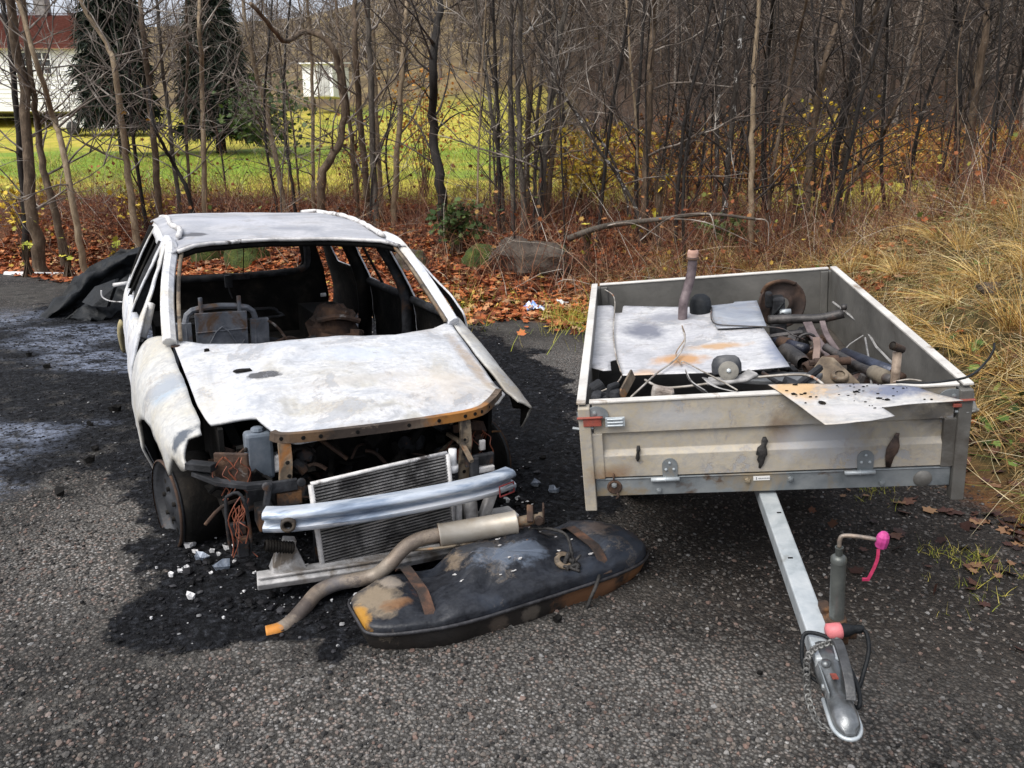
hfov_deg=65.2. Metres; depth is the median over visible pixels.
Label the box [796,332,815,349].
coil ring
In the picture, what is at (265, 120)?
bare tree
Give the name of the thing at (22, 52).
window
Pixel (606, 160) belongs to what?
bare tree
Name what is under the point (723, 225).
fern clump
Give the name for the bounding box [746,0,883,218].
sapling
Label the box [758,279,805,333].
wheel hub
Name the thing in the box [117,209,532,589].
burnt car
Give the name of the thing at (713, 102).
sapling
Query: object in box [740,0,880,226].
sapling
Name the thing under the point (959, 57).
sapling
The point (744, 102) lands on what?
sapling
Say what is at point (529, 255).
boulder
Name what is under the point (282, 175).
sapling
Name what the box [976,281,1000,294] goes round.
boulder
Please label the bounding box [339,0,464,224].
bare tree
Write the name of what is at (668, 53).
sapling
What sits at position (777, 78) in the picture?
sapling
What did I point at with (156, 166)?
bare tree
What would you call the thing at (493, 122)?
bare tree
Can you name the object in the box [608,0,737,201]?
sapling
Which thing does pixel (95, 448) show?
charred lump
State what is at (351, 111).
sapling
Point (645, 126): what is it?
sapling
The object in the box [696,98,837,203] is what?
rust shrub
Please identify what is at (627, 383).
metal strip
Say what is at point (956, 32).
bare tree
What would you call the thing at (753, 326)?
bent wire
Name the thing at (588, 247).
leafy sprig
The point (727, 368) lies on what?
strut mount
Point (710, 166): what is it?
sapling
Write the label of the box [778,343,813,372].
shock absorber
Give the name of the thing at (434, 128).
bare tree
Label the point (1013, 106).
bare tree
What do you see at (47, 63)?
window
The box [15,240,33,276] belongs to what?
leafy sprig
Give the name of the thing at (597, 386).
charred lump
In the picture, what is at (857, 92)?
sapling
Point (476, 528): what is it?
exhaust
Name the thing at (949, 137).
sapling
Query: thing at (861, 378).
scrap piece
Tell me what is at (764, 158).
bare tree
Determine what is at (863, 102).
sapling
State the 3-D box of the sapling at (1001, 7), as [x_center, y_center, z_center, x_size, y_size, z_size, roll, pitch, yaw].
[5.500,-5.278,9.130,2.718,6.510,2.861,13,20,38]
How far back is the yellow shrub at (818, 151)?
14.83 m
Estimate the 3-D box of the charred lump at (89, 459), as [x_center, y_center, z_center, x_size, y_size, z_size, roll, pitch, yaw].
[-2.510,0.442,4.744,0.063,0.044,0.041,0,16,0]
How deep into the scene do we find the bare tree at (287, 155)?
12.54 m
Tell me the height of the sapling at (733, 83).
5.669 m
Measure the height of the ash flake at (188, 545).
0.029 m
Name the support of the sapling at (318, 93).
on the ground at (24, 300)
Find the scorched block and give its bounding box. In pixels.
[651,385,673,395]
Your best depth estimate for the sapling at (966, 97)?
11.68 m
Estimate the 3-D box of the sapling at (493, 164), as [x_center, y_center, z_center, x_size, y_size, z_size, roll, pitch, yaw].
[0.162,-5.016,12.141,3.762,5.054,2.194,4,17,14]
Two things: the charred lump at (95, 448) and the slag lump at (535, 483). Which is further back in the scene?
the charred lump at (95, 448)
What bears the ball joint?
in the cargo trailer
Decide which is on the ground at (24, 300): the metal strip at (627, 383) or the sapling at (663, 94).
the sapling at (663, 94)
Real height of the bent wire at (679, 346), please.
0.121 m
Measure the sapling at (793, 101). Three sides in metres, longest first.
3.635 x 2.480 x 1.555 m
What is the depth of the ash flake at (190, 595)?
3.30 m
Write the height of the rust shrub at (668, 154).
2.037 m
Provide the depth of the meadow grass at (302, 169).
24.77 m
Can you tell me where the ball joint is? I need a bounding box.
[809,355,859,383]
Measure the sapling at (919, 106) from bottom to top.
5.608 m
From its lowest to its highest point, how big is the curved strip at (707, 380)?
0.034 m
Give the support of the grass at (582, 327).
on the ground at (24, 300)
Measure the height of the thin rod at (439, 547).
0.036 m
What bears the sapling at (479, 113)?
on the ground at (24, 300)
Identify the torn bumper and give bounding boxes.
[40,247,139,321]
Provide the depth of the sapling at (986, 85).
13.20 m
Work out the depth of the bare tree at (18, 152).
12.63 m
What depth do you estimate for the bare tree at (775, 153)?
10.40 m
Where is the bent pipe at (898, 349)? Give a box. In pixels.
[889,341,905,383]
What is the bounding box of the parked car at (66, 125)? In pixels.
[59,113,148,134]
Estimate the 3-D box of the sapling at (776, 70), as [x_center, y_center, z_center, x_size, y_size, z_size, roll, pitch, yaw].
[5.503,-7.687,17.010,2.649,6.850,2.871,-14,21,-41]
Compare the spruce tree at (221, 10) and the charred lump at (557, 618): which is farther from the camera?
the spruce tree at (221, 10)
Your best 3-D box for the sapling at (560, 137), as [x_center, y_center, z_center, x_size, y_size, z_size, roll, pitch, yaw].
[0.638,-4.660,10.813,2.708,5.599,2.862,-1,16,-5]
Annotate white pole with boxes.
[3,271,61,275]
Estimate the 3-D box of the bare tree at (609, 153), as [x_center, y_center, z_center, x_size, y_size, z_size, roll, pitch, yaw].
[0.563,-3.558,11.100,2.171,3.118,1.067,-9,18,-29]
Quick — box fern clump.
[693,212,761,255]
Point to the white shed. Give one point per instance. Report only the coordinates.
(334, 94)
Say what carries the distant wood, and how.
on the ground at (24, 300)
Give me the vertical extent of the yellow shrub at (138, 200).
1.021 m
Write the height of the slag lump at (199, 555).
0.038 m
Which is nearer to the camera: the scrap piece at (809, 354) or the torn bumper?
the scrap piece at (809, 354)
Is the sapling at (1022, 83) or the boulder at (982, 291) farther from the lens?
the sapling at (1022, 83)
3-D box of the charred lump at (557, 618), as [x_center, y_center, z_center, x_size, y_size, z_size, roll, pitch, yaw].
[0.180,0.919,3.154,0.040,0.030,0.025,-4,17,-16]
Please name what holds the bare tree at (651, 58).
on the ground at (24, 300)
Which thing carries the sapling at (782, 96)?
on the ground at (24, 300)
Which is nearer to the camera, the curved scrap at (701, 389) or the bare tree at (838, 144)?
the curved scrap at (701, 389)
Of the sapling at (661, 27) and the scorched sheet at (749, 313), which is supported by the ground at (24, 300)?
the sapling at (661, 27)
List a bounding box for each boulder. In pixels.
[190,250,224,262]
[223,247,269,269]
[395,249,430,270]
[461,243,495,268]
[488,236,575,277]
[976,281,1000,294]
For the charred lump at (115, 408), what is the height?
0.050 m
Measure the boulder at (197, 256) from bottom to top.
1.031 m
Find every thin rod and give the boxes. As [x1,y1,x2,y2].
[412,539,527,551]
[832,301,891,383]
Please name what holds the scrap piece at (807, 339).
in the cargo trailer
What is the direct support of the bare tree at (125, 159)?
on the ground at (24, 300)
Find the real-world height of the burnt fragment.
0.009 m
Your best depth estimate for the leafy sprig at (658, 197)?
10.74 m
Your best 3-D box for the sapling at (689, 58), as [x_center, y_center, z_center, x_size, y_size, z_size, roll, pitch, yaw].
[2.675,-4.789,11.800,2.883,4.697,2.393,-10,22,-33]
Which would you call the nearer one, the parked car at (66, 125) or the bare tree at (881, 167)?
the bare tree at (881, 167)
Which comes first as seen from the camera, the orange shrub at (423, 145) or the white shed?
the orange shrub at (423, 145)
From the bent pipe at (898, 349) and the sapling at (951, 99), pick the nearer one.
the bent pipe at (898, 349)
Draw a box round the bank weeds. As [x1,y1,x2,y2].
[640,184,1023,496]
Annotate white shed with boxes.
[299,62,350,98]
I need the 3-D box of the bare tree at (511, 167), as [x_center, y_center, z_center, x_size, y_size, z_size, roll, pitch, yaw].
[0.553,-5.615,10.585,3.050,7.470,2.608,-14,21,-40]
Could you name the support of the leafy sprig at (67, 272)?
on the ground at (24, 300)
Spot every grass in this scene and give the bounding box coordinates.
[0,139,667,207]
[422,267,1023,617]
[550,146,1023,543]
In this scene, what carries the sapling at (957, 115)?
on the ground at (24, 300)
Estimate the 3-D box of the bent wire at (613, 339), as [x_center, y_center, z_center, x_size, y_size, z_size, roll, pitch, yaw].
[0.497,-0.259,4.016,0.104,0.107,1.838,-3,20,9]
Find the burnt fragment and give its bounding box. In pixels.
[233,368,251,372]
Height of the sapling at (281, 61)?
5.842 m
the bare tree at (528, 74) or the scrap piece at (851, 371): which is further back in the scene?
the bare tree at (528, 74)
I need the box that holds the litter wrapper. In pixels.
[524,300,544,310]
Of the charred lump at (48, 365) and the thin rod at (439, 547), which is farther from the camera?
the charred lump at (48, 365)
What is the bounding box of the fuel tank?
[347,520,648,649]
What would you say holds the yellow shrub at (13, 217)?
on the ground at (24, 300)
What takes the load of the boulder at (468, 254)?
on the ground at (24, 300)
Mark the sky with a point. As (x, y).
(28, 1)
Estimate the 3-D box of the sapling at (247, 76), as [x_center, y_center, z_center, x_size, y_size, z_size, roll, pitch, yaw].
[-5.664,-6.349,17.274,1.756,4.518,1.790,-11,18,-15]
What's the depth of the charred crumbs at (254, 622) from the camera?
4.38 m
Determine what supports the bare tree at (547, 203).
on the ground at (24, 300)
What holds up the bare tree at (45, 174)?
on the ground at (24, 300)
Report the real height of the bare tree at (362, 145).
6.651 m
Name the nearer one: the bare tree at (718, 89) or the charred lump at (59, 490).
the charred lump at (59, 490)
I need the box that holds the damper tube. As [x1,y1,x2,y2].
[840,348,906,379]
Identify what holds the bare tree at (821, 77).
on the ground at (24, 300)
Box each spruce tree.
[62,0,171,156]
[166,0,264,153]
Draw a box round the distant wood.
[0,0,1023,130]
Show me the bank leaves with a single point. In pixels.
(917, 247)
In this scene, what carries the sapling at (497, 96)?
on the ground at (24, 300)
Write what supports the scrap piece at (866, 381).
on the scrap piece
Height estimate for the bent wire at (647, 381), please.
0.107 m
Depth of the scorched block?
3.11 m
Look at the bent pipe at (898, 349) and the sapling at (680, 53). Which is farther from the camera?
the sapling at (680, 53)
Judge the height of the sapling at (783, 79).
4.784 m
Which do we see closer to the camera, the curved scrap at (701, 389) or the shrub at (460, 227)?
the curved scrap at (701, 389)
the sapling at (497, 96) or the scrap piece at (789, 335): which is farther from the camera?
the sapling at (497, 96)
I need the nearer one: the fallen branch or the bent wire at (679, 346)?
the bent wire at (679, 346)
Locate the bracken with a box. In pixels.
[487,111,1023,212]
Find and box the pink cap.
[862,531,889,580]
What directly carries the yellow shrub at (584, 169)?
on the ground at (24, 300)
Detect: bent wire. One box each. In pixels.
[601,289,621,391]
[630,329,685,396]
[675,325,685,364]
[680,361,737,390]
[710,307,804,340]
[893,379,921,382]
[896,343,995,383]
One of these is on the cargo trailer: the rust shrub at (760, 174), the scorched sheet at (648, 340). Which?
the scorched sheet at (648, 340)
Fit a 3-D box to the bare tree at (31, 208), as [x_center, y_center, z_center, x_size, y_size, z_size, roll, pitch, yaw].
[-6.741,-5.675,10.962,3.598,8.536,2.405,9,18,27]
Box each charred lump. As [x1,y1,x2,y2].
[42,363,50,367]
[54,486,64,495]
[83,455,94,462]
[91,445,98,450]
[107,404,121,411]
[552,614,561,621]
[589,379,619,398]
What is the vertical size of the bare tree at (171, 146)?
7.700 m
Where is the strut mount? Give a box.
[706,355,757,385]
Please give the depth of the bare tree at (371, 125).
12.18 m
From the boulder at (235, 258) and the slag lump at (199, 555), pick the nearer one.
the slag lump at (199, 555)
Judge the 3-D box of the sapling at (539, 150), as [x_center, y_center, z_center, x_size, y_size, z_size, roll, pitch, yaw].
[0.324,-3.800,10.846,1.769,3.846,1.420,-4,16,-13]
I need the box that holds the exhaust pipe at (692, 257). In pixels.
[678,249,698,319]
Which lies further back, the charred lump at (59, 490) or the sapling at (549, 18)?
the sapling at (549, 18)
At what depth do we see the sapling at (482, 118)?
11.27 m
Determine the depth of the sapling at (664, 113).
16.49 m
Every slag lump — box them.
[194,551,209,560]
[212,558,229,570]
[531,478,540,486]
[548,485,559,492]
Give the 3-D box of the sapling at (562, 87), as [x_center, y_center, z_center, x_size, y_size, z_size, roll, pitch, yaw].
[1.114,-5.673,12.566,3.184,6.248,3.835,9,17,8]
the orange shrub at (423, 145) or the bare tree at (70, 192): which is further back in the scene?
the orange shrub at (423, 145)
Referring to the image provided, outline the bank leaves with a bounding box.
[631,188,1023,442]
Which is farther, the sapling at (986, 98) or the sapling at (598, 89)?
the sapling at (598, 89)
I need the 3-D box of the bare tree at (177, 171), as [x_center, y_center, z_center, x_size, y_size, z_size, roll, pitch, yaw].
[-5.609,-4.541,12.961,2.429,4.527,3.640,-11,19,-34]
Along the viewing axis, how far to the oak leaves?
4.03 m
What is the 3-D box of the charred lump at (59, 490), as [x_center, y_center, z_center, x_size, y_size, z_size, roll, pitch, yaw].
[-2.427,0.571,4.294,0.053,0.045,0.064,-7,17,-23]
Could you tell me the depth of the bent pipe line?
3.22 m
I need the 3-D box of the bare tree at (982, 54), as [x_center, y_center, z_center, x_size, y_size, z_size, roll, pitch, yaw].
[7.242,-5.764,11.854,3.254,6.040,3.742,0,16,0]
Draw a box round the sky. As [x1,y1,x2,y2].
[0,0,352,26]
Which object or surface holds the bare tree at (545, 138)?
on the ground at (24, 300)
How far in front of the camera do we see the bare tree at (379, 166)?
13.09 m
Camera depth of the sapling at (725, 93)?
13.49 m
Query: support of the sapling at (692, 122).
on the ground at (24, 300)
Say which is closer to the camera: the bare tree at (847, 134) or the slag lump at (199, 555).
the slag lump at (199, 555)
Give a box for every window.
[16,51,26,73]
[34,51,53,73]
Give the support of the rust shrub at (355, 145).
on the ground at (24, 300)
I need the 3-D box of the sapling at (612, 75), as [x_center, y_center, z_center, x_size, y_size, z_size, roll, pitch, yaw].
[2.121,-7.763,17.999,2.757,6.574,2.652,-5,17,-17]
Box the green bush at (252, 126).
[205,70,331,157]
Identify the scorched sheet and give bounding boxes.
[592,305,616,370]
[614,306,789,375]
[710,300,765,328]
[768,384,962,424]
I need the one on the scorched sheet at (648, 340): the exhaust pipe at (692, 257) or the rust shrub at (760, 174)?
the exhaust pipe at (692, 257)
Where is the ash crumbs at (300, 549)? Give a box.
[160,466,532,609]
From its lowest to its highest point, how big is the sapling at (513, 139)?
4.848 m
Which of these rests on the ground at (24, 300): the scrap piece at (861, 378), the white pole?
the white pole
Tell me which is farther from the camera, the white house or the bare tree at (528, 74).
the white house
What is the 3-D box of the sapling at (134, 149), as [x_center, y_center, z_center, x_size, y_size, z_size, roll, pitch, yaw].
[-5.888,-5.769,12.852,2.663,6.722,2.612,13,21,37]
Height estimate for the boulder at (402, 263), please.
0.526 m
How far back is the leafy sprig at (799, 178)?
11.19 m
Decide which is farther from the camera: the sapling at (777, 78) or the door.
the door
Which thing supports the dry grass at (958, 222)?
on the ground at (24, 300)
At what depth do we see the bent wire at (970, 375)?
2.83 m
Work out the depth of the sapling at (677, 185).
10.22 m
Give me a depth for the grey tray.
3.36 m
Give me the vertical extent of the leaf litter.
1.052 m
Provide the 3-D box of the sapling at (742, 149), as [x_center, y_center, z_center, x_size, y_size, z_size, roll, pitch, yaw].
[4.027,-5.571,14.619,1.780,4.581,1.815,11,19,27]
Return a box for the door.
[317,66,329,95]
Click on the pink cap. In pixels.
(882, 540)
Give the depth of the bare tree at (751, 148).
10.02 m
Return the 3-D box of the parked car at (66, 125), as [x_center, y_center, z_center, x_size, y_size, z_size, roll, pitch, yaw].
[-19.239,-12.529,38.015,3.894,1.400,1.660,0,16,0]
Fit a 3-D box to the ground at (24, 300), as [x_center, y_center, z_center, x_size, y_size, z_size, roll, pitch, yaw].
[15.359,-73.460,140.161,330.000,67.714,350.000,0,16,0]
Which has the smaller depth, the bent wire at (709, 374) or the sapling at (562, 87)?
the bent wire at (709, 374)
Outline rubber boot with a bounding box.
[689,294,710,314]
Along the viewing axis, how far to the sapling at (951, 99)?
16.16 m
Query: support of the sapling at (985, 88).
on the ground at (24, 300)
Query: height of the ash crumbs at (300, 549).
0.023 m
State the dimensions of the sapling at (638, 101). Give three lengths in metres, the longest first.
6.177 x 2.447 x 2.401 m
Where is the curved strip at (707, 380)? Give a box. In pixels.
[702,377,736,391]
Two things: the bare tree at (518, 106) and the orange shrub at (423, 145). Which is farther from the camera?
the orange shrub at (423, 145)
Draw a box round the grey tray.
[715,371,822,384]
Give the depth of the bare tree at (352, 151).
12.67 m
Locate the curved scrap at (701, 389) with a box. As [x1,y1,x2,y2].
[685,369,707,392]
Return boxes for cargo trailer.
[573,266,978,741]
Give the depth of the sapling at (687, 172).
12.56 m
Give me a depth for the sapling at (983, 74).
15.90 m
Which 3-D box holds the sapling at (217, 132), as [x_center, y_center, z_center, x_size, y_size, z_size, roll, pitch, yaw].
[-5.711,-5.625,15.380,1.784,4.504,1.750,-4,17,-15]
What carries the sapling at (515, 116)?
on the ground at (24, 300)
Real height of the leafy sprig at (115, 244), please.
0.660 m
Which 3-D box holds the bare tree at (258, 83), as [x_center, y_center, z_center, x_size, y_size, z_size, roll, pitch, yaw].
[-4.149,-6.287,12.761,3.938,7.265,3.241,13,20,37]
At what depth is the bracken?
21.66 m
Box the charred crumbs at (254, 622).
[0,306,633,677]
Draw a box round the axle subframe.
[768,304,890,383]
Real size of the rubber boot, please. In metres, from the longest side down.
0.180 x 0.116 x 0.116 m
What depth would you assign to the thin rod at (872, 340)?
3.84 m
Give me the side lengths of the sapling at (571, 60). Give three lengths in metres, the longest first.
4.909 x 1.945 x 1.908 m
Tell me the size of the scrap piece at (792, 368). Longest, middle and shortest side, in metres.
0.214 x 0.200 x 0.103 m
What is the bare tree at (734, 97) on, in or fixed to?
on the ground at (24, 300)
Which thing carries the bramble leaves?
on the ground at (24, 300)
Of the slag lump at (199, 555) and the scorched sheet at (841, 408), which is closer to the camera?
the scorched sheet at (841, 408)
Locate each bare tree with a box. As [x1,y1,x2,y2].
[0,0,103,257]
[0,0,147,266]
[0,0,182,271]
[0,0,184,271]
[20,0,207,247]
[65,0,234,217]
[68,0,251,212]
[103,0,252,212]
[115,0,207,213]
[118,0,263,212]
[188,0,355,212]
[191,0,323,212]
[216,0,343,212]
[224,0,412,208]
[225,0,405,210]
[228,0,432,228]
[233,0,446,218]
[257,0,443,222]
[301,0,423,216]
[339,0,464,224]
[343,0,508,244]
[392,0,572,233]
[405,0,623,232]
[441,0,632,225]
[451,0,685,223]
[456,0,659,230]
[459,0,589,226]
[479,0,624,233]
[481,13,629,232]
[509,0,811,246]
[553,0,689,209]
[563,0,790,243]
[614,0,892,228]
[660,0,765,211]
[661,0,934,249]
[686,0,895,248]
[686,0,949,233]
[727,0,834,212]
[771,0,993,220]
[772,0,994,225]
[788,0,982,222]
[800,0,978,214]
[874,0,1023,190]
[929,0,1023,192]
[981,0,1023,181]
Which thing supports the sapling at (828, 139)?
on the ground at (24, 300)
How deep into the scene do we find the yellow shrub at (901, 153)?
16.30 m
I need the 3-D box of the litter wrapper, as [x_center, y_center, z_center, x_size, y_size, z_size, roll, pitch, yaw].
[0.260,-0.903,9.296,0.210,0.105,0.315,-5,17,-17]
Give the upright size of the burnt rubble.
0.045 m
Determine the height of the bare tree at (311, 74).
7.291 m
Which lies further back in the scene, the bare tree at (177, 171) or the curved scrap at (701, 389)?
the bare tree at (177, 171)
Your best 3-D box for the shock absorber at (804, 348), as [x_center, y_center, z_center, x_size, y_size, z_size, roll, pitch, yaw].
[1.359,-0.193,3.924,0.064,0.065,0.226,-7,17,-23]
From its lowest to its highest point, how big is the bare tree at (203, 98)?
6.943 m
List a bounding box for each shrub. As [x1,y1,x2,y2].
[0,171,59,250]
[107,176,184,229]
[316,99,393,195]
[377,44,478,197]
[425,197,503,255]
[516,119,663,215]
[631,93,741,200]
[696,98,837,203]
[767,90,916,194]
[854,96,952,182]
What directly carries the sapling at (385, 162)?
on the ground at (24, 300)
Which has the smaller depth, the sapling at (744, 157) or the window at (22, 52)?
the sapling at (744, 157)
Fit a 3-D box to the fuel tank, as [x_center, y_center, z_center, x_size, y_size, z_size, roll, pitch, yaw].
[-0.021,0.805,3.359,1.325,0.276,0.534,-8,16,-26]
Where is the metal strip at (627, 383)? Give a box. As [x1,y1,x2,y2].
[619,370,634,397]
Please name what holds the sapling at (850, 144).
on the ground at (24, 300)
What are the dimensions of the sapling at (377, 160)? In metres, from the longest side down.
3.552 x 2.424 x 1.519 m
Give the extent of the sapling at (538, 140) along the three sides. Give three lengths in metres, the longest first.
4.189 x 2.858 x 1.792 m
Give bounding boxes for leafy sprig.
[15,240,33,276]
[58,239,76,276]
[105,236,120,256]
[580,220,595,275]
[650,170,672,251]
[789,167,811,235]
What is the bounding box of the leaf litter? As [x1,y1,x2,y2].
[0,195,950,334]
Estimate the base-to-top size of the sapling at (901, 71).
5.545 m
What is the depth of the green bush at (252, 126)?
28.32 m
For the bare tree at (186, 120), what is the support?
on the ground at (24, 300)
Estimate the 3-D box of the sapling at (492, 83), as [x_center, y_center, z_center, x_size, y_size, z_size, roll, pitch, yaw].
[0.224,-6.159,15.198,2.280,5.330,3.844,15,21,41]
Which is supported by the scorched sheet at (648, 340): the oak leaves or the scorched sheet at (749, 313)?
the scorched sheet at (749, 313)
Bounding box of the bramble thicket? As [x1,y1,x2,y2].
[0,43,1023,300]
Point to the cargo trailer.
(763, 442)
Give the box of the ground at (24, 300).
[0,0,1023,767]
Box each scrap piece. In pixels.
[761,364,822,383]
[768,330,802,348]
[771,362,797,371]
[792,326,811,345]
[806,334,826,359]
[847,365,859,374]
[852,372,878,383]
[857,373,865,383]
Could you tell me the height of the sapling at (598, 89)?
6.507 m
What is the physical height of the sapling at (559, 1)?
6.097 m
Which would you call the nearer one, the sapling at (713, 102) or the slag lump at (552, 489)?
the slag lump at (552, 489)
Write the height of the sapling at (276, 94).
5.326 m
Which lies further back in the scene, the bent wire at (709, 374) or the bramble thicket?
the bramble thicket
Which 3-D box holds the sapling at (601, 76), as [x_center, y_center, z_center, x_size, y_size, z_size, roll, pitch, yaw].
[2.005,-7.399,18.142,3.446,5.614,2.861,-13,26,-38]
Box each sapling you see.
[61,0,231,232]
[172,0,261,192]
[177,1,385,203]
[208,0,288,156]
[229,6,358,212]
[232,0,330,203]
[277,0,379,201]
[304,51,391,179]
[308,0,489,200]
[309,0,441,223]
[353,0,531,242]
[394,0,572,238]
[400,0,632,213]
[420,0,588,231]
[423,1,537,230]
[429,0,599,232]
[441,0,600,194]
[443,0,578,199]
[460,0,642,201]
[468,0,592,240]
[475,0,654,181]
[482,25,546,202]
[487,0,623,203]
[495,0,662,244]
[507,2,671,177]
[514,0,613,163]
[542,0,682,202]
[542,2,679,186]
[549,0,645,176]
[562,0,716,241]
[575,0,742,176]
[576,0,739,249]
[580,0,810,272]
[584,0,792,209]
[592,0,707,245]
[595,0,739,185]
[597,0,762,253]
[601,0,696,177]
[603,0,745,212]
[607,0,803,211]
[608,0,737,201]
[618,0,744,199]
[624,17,710,174]
[641,0,761,210]
[642,0,786,209]
[650,0,784,202]
[662,0,807,206]
[693,0,787,166]
[696,0,835,223]
[697,1,787,199]
[707,0,809,166]
[707,3,793,196]
[709,0,788,195]
[709,1,805,201]
[719,0,822,176]
[719,0,855,211]
[725,0,831,178]
[735,0,886,156]
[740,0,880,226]
[740,0,952,197]
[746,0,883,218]
[754,23,837,181]
[758,3,952,197]
[775,5,912,188]
[780,0,971,242]
[796,2,963,194]
[820,0,1023,202]
[842,0,1003,198]
[848,0,1023,214]
[849,0,1023,181]
[859,0,1019,208]
[860,0,1022,191]
[864,0,950,160]
[864,0,1023,201]
[892,1,1022,179]
[904,0,1020,139]
[922,0,1023,163]
[925,0,1023,168]
[933,1,1023,156]
[938,0,1023,178]
[950,0,1023,173]
[956,2,1023,128]
[994,0,1023,46]
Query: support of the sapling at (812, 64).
on the ground at (24, 300)
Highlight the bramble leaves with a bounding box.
[0,120,1023,283]
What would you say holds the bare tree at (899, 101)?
on the ground at (24, 300)
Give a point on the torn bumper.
(94, 292)
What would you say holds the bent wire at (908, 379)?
attached to the cargo trailer
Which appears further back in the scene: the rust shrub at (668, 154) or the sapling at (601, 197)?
the rust shrub at (668, 154)
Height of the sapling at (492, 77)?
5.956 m
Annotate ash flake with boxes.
[184,542,195,547]
[186,591,194,599]
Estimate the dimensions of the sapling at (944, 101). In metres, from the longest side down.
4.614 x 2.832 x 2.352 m
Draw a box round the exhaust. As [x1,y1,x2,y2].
[265,503,544,635]
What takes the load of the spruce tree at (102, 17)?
on the ground at (24, 300)
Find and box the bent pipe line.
[644,373,823,388]
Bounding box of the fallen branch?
[567,212,768,245]
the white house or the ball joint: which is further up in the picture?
the white house
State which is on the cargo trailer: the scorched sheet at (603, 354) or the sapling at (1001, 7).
the scorched sheet at (603, 354)
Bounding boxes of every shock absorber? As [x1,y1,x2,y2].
[772,336,809,353]
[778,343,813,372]
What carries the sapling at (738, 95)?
on the ground at (24, 300)
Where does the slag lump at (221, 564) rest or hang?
on the ground at (24, 300)
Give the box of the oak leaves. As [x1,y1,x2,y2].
[804,345,1023,650]
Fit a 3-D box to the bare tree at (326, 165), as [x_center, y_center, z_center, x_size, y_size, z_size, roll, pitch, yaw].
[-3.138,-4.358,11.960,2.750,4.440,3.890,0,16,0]
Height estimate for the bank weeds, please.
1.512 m
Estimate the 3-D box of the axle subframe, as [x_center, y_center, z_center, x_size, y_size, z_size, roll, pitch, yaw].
[1.462,-0.161,3.699,0.376,0.168,1.030,-3,20,9]
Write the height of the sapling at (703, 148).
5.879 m
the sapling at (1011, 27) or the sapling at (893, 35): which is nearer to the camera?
the sapling at (1011, 27)
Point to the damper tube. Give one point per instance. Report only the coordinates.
(863, 358)
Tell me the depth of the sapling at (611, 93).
13.53 m
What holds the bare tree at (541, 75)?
on the ground at (24, 300)
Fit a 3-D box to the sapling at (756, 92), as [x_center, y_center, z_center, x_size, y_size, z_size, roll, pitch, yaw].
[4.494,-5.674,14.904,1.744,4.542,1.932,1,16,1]
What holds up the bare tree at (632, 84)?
on the ground at (24, 300)
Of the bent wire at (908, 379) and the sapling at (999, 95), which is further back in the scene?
the sapling at (999, 95)
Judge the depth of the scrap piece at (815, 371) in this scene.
3.25 m
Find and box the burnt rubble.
[147,465,544,614]
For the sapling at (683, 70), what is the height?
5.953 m
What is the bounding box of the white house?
[0,0,88,116]
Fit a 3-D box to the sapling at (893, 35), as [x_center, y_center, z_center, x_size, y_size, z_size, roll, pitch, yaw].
[7.233,-6.288,15.619,3.459,5.070,2.168,3,13,8]
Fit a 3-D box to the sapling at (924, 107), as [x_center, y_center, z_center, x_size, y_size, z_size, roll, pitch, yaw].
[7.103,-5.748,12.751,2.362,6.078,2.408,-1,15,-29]

